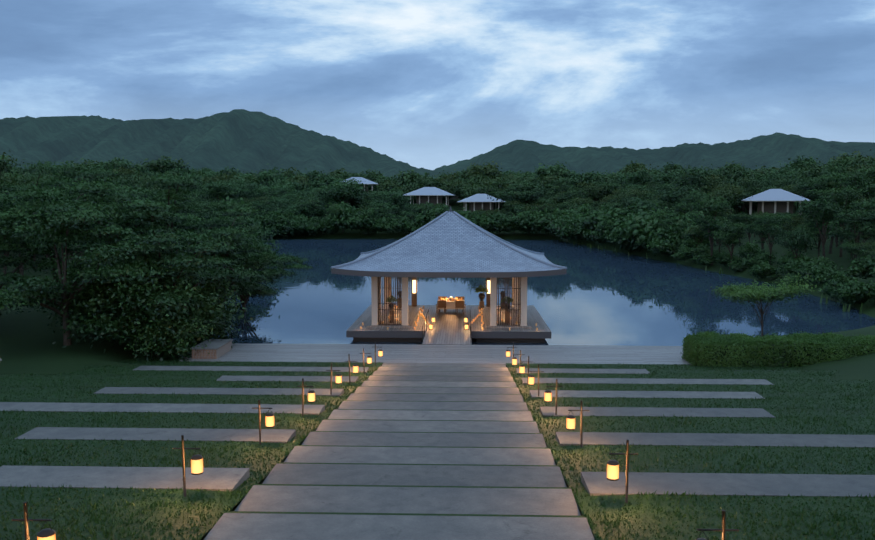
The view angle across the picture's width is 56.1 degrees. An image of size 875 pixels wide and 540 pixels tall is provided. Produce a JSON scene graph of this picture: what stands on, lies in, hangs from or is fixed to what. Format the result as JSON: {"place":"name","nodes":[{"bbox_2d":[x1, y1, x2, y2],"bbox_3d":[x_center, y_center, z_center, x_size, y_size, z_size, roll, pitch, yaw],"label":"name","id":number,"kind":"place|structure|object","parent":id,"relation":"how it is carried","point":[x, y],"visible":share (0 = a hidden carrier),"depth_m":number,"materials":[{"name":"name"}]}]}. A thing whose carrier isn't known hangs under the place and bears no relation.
{"place":"outdoors","nodes":[
{"label":"outdoors","id":0,"kind":"place"},
{"bbox_2d":[204,363,594,539],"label":"stepped path","id":1,"kind":"structure","parent":0,"point":[423,451],"depth_m":15.99,"materials":[{"name":"grey stone"}]},
{"bbox_2d":[0,357,874,539],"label":"lawn","id":2,"kind":"structure","parent":0,"point":[609,510],"depth_m":18.18,"materials":[{"name":"green plant"}]},
{"bbox_2d":[12,502,55,539],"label":"path lantern","id":3,"kind":"object","parent":2,"relation":"on","point":[46,534],"visible":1,"depth_m":9.67,"materials":[{"name":"brown metal"}]},
{"bbox_2d":[173,435,202,496],"bbox_3d":[-4.248,3.441,13.993,0.506,1.274,0.199,0,5,2],"label":"path lantern","id":4,"kind":"object","parent":2,"relation":"on","point":[197,464],"visible":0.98,"depth_m":13.94,"materials":[{"name":"yellow metal"}]},
{"bbox_2d":[252,400,273,443],"bbox_3d":[-3.951,3.549,18.610,0.506,1.234,0.199,0,5,2],"label":"path lantern","id":5,"kind":"object","parent":2,"relation":"on","point":[269,419],"visible":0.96,"depth_m":18.55,"materials":[{"name":"yellow metal"}]},
{"bbox_2d":[297,378,314,416],"bbox_3d":[-3.625,3.611,22.621,0.506,1.265,0.199,0,5,2],"label":"path lantern","id":6,"kind":"object","parent":2,"relation":"on","point":[311,396],"visible":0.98,"depth_m":22.57,"materials":[{"name":"yellow metal"}]},
{"bbox_2d":[326,363,341,394],"bbox_3d":[-3.387,3.683,26.857,0.506,1.281,0.199,0,5,2],"label":"path lantern","id":7,"kind":"object","parent":2,"relation":"on","point":[338,378],"visible":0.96,"depth_m":26.81,"materials":[{"name":"yellow metal"}]},
{"bbox_2d":[345,354,357,384],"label":"path lantern","id":8,"kind":"object","parent":2,"relation":"on","point":[355,368],"visible":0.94,"depth_m":30.03,"materials":[{"name":"yellow metal"}]},
{"bbox_2d":[359,348,371,373],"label":"path lantern","id":9,"kind":"object","parent":2,"relation":"on","point":[369,359],"visible":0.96,"depth_m":33.61,"materials":[{"name":"yellow metal"}]},
{"bbox_2d":[375,342,382,365],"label":"path lantern","id":10,"kind":"object","parent":2,"relation":"on","point":[380,352],"visible":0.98,"depth_m":37.04,"materials":[{"name":"yellow glass"}]},
{"bbox_2d":[0,366,874,507],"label":"paving slabs","id":11,"kind":"structure","parent":2,"relation":"on","point":[599,483],"depth_m":19.16,"materials":[{"name":"concrete"}]},
{"bbox_2d":[506,342,516,356],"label":"path lantern","id":12,"kind":"object","parent":2,"relation":"on","point":[508,352],"visible":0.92,"depth_m":37.03,"materials":[{"name":"yellow glass"}]},
{"bbox_2d":[512,350,524,375],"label":"path lantern","id":13,"kind":"object","parent":2,"relation":"on","point":[514,360],"visible":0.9,"depth_m":33.22,"materials":[{"name":"yellow metal"}]},
{"bbox_2d":[519,356,528,384],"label":"path lantern","id":14,"kind":"object","parent":2,"relation":"on","point":[521,369],"visible":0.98,"depth_m":30.07,"materials":[{"name":"yellow metal"}]},
{"bbox_2d":[528,364,543,395],"bbox_3d":[3.197,3.695,26.656,0.506,1.290,0.199,0,5,2],"label":"path lantern","id":15,"kind":"object","parent":2,"relation":"on","point":[530,379],"visible":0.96,"depth_m":26.60,"materials":[{"name":"yellow metal"}]},
{"bbox_2d":[544,379,562,414],"bbox_3d":[3.225,3.643,22.815,0.506,1.250,0.199,0,5,2],"label":"path lantern","id":16,"kind":"object","parent":2,"relation":"on","point":[548,396],"visible":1,"depth_m":22.76,"materials":[{"name":"yellow metal"}]},
{"bbox_2d":[566,400,588,447],"bbox_3d":[3.143,3.549,18.406,0.506,1.267,0.199,0,5,2],"label":"path lantern","id":17,"kind":"object","parent":2,"relation":"on","point":[570,422],"visible":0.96,"depth_m":18.36,"materials":[{"name":"yellow metal"}]},
{"bbox_2d":[607,439,637,502],"bbox_3d":[3.072,3.452,13.659,0.506,1.285,0.199,0,5,2],"label":"path lantern","id":18,"kind":"object","parent":2,"relation":"on","point":[612,470],"visible":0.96,"depth_m":13.61,"materials":[{"name":"yellow metal"}]},
{"bbox_2d":[696,510,738,539],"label":"path lantern","id":19,"kind":"object","parent":2,"relation":"on","point":[723,529],"visible":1,"depth_m":9.38,"materials":[{"name":"brown metal"}]},
{"bbox_2d":[0,109,874,178],"bbox_3d":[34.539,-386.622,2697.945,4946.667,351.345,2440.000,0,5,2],"label":"mountain terrain","id":20,"kind":"structure","parent":0,"point":[242,140],"depth_m":2526.76,"materials":[{"name":"green plant"}]},
{"bbox_2d":[0,196,874,539],"bbox_3d":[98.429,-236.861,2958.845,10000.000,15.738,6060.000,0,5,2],"label":"ground","id":21,"kind":"structure","parent":0,"point":[26,342],"depth_m":45.31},
{"bbox_2d":[0,155,79,256],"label":"tree","id":22,"kind":"object","parent":21,"relation":"on","point":[7,187],"visible":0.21,"depth_m":45.65,"materials":[{"name":"green plant"}]},
{"bbox_2d":[0,204,88,288],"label":"tree","id":23,"kind":"object","parent":21,"relation":"on","point":[7,219],"visible":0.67,"depth_m":42.51,"materials":[{"name":"green plant"}]},
{"bbox_2d":[0,160,133,301],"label":"tree","id":24,"kind":"object","parent":21,"relation":"on","point":[91,173],"visible":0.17,"depth_m":53.55,"materials":[{"name":"green plant"}]},
{"bbox_2d":[15,178,148,261],"bbox_3d":[-20.607,-1.244,50.692,11.017,8.793,10.814,-1,5,-7],"label":"tree","id":25,"kind":"object","parent":21,"relation":"on","point":[91,197],"visible":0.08,"depth_m":48.89,"materials":[{"name":"green plant"}]},
{"bbox_2d":[0,182,200,345],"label":"tree","id":26,"kind":"object","parent":21,"relation":"on","point":[56,233],"visible":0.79,"depth_m":38.91,"materials":[{"name":"green plant"}]},
{"bbox_2d":[1,224,268,361],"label":"bank shrubs","id":27,"kind":"object","parent":21,"relation":"on","point":[182,330],"visible":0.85,"depth_m":39.74,"materials":[{"name":"green plant"}]},
{"bbox_2d":[87,197,220,266],"bbox_3d":[-21.558,-1.669,61.317,10.773,7.978,13.916,-2,5,-21],"label":"tree","id":28,"kind":"object","parent":21,"relation":"on","point":[170,210],"depth_m":61.41,"materials":[{"name":"green plant"}]},
{"bbox_2d":[38,191,273,356],"bbox_3d":[-13.902,0.461,42.317,8.874,9.022,11.754,1,5,12],"label":"tree","id":29,"kind":"object","parent":21,"relation":"on","point":[157,242],"visible":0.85,"depth_m":40.52,"materials":[{"name":"green plant"}]},
{"bbox_2d":[64,173,263,291],"bbox_3d":[-15.735,-0.858,48.562,12.176,9.638,10.691,1,5,15],"label":"tree","id":30,"kind":"object","parent":21,"relation":"on","point":[175,192],"visible":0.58,"depth_m":47.08,"materials":[{"name":"green plant"}]},
{"bbox_2d":[170,213,254,267],"bbox_3d":[-17.802,-0.422,57.221,10.747,7.182,11.131,-3,5,-32],"label":"tree","id":31,"kind":"object","parent":21,"relation":"on","point":[193,219],"visible":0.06,"depth_m":57.17,"materials":[{"name":"green plant"}]},
{"bbox_2d":[178,229,294,328],"bbox_3d":[-14.176,0.881,53.601,9.809,7.357,8.743,1,5,18],"label":"tree","id":32,"kind":"object","parent":21,"relation":"on","point":[258,289],"visible":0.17,"depth_m":53.22,"materials":[{"name":"green plant"}]},
{"bbox_2d":[193,240,316,310],"bbox_3d":[-15.191,0.930,61.521,9.940,6.556,10.172,3,6,36],"label":"tree","id":33,"kind":"object","parent":21,"relation":"on","point":[275,272],"visible":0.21,"depth_m":61.34,"materials":[{"name":"green plant"}]},
{"bbox_2d":[340,177,378,192],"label":"pavilion","id":34,"kind":"structure","parent":21,"relation":"on","point":[364,181],"depth_m":286.78,"materials":[{"name":"grey"}]},
{"bbox_2d":[404,187,455,206],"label":"villa","id":35,"kind":"object","parent":21,"relation":"on","point":[435,195],"visible":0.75,"depth_m":246.56,"materials":[{"name":"grey"}]},
{"bbox_2d":[180,343,691,366],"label":"terrace","id":36,"kind":"structure","parent":21,"relation":"on","point":[491,354],"depth_m":40.85,"materials":[{"name":"grey stone"}]},
{"bbox_2d":[190,339,232,358],"bbox_3d":[-11.159,3.935,40.686,1.300,0.570,2.700,0,5,2],"label":"brick bench","id":37,"kind":"object","parent":36,"relation":"on","point":[216,348],"visible":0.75,"depth_m":39.84,"materials":[{"name":"brick"}]},
{"bbox_2d":[0,150,874,275],"bbox_3d":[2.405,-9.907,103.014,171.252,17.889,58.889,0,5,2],"label":"forest trees","id":38,"kind":"object","parent":21,"relation":"on","point":[848,197],"visible":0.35,"depth_m":96.41,"materials":[{"name":"green plant"}]},
{"bbox_2d":[1,150,873,207],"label":"forest trees","id":39,"kind":"object","parent":21,"relation":"on","point":[473,180],"visible":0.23,"depth_m":264.87,"materials":[{"name":"green plant"}]},
{"bbox_2d":[2,149,874,233],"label":"forest trees","id":40,"kind":"object","parent":21,"relation":"on","point":[697,184],"visible":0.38,"depth_m":203.96,"materials":[{"name":"green plant"}]},
{"bbox_2d":[458,194,505,212],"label":"villa","id":41,"kind":"object","parent":21,"relation":"on","point":[478,202],"visible":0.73,"depth_m":226.83,"materials":[{"name":"grey"}]},
{"bbox_2d":[210,196,874,307],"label":"shore shrubs","id":42,"kind":"object","parent":21,"relation":"on","point":[627,229],"visible":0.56,"depth_m":127.17,"materials":[{"name":"green plant"}]},
{"bbox_2d":[706,273,821,336],"bbox_3d":[18.128,2.430,44.824,6.948,4.616,5.305,0,5,2],"label":"young tree","id":43,"kind":"object","parent":21,"relation":"on","point":[744,294],"visible":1,"depth_m":44.13,"materials":[{"name":"green plant"}]},
{"bbox_2d":[741,189,809,216],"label":"villa","id":44,"kind":"object","parent":21,"relation":"on","point":[776,200],"visible":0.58,"depth_m":145.28,"materials":[{"name":"grey"}]},
{"bbox_2d":[680,330,874,366],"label":"hedge","id":45,"kind":"object","parent":21,"relation":"on","point":[731,341],"depth_m":37.27,"materials":[{"name":"green plant"}]},
{"bbox_2d":[0,0,874,169],"label":"sky","id":46,"kind":"structure","parent":0,"point":[427,84],"materials":[{"name":"blue"}]},
{"bbox_2d":[179,239,874,356],"bbox_3d":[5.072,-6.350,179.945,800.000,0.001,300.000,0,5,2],"label":"lake water","id":47,"kind":"structure","parent":0,"point":[594,297],"depth_m":67.95,"materials":[{"name":"blue liquid"}]},
{"bbox_2d":[346,305,550,342],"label":"pavilion platform","id":48,"kind":"structure","parent":47,"relation":"in","point":[492,335],"depth_m":48.56,"materials":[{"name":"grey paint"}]},
{"bbox_2d":[436,300,445,313],"bbox_3d":[0.247,2.493,55.785,0.630,0.915,0.582,-1,5,-8],"label":"chair","id":49,"kind":"object","parent":48,"relation":"on","point":[440,303],"visible":1,"depth_m":55.50,"materials":[{"name":"brown wood"}]},
{"bbox_2d":[422,309,471,344],"bbox_3d":[0.619,3.282,47.255,2.640,1.156,7.820,0,5,2],"label":"gangway","id":50,"kind":"object","parent":48,"relation":"on","point":[448,334],"visible":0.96,"depth_m":46.36,"materials":[{"name":"brown wood"}]},
{"bbox_2d":[331,206,566,327],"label":"pavilion","id":51,"kind":"structure","parent":48,"relation":"on","point":[450,243],"depth_m":49.47,"materials":[{"name":"beige paint"}]},
{"bbox_2d":[385,295,398,322],"bbox_3d":[-2.817,2.389,50.719,0.809,1.738,0.726,0,5,2],"label":"potted plant","id":52,"kind":"object","parent":51,"relation":"on","point":[390,305],"visible":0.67,"depth_m":50.62,"materials":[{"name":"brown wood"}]},
{"bbox_2d":[398,291,401,307],"bbox_3d":[-2.628,2.071,57.816,0.384,1.230,0.374,0,5,2],"label":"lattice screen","id":53,"kind":"object","parent":51,"relation":"on","point":[400,299],"visible":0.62,"depth_m":57.69,"materials":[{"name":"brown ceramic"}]},
{"bbox_2d":[501,291,504,308],"bbox_3d":[4.568,2.090,57.576,0.384,1.230,0.374,0,5,2],"label":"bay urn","id":54,"kind":"object","parent":51,"relation":"on","point":[502,297],"visible":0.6,"depth_m":57.46,"materials":[{"name":"brown ceramic"}]},
{"bbox_2d":[501,297,512,322],"bbox_3d":[4.274,2.412,50.507,0.837,1.725,0.746,0,5,2],"label":"potted plant","id":55,"kind":"object","parent":51,"relation":"on","point":[503,299],"visible":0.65,"depth_m":50.38,"materials":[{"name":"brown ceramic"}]},
{"bbox_2d":[360,306,537,330],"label":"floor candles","id":56,"kind":"object","parent":48,"relation":"on","point":[421,314],"visible":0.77,"depth_m":51.83,"materials":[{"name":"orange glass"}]},
{"bbox_2d":[438,297,463,311],"bbox_3d":[0.937,2.350,56.715,1.840,1.050,1.040,0,5,2],"label":"dining table","id":57,"kind":"object","parent":48,"relation":"on","point":[450,303],"visible":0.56,"depth_m":56.20,"materials":[{"name":"white fabric"}]},
{"bbox_2d":[440,297,461,300],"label":"table candles","id":58,"kind":"object","parent":57,"relation":"on","point":[447,299],"visible":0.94,"depth_m":56.51,"materials":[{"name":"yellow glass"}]},
{"bbox_2d":[455,300,465,313],"bbox_3d":[1.562,2.497,55.741,0.630,0.915,0.582,1,5,12],"label":"chair","id":59,"kind":"object","parent":48,"relation":"on","point":[459,304],"visible":1,"depth_m":55.46,"materials":[{"name":"brown wood"}]},
{"bbox_2d":[475,285,487,308],"bbox_3d":[3.130,1.904,58.105,1.009,1.716,0.927,0,5,2],"label":"flower urn","id":60,"kind":"object","parent":48,"relation":"on","point":[480,288],"visible":1,"depth_m":57.98,"materials":[{"name":"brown wood"}]},
{"bbox_2d":[573,241,867,313],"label":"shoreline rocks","id":61,"kind":"object","parent":47,"relation":"on","point":[848,310],"visible":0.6,"depth_m":67.54,"materials":[{"name":"grey stone"}]}
]}

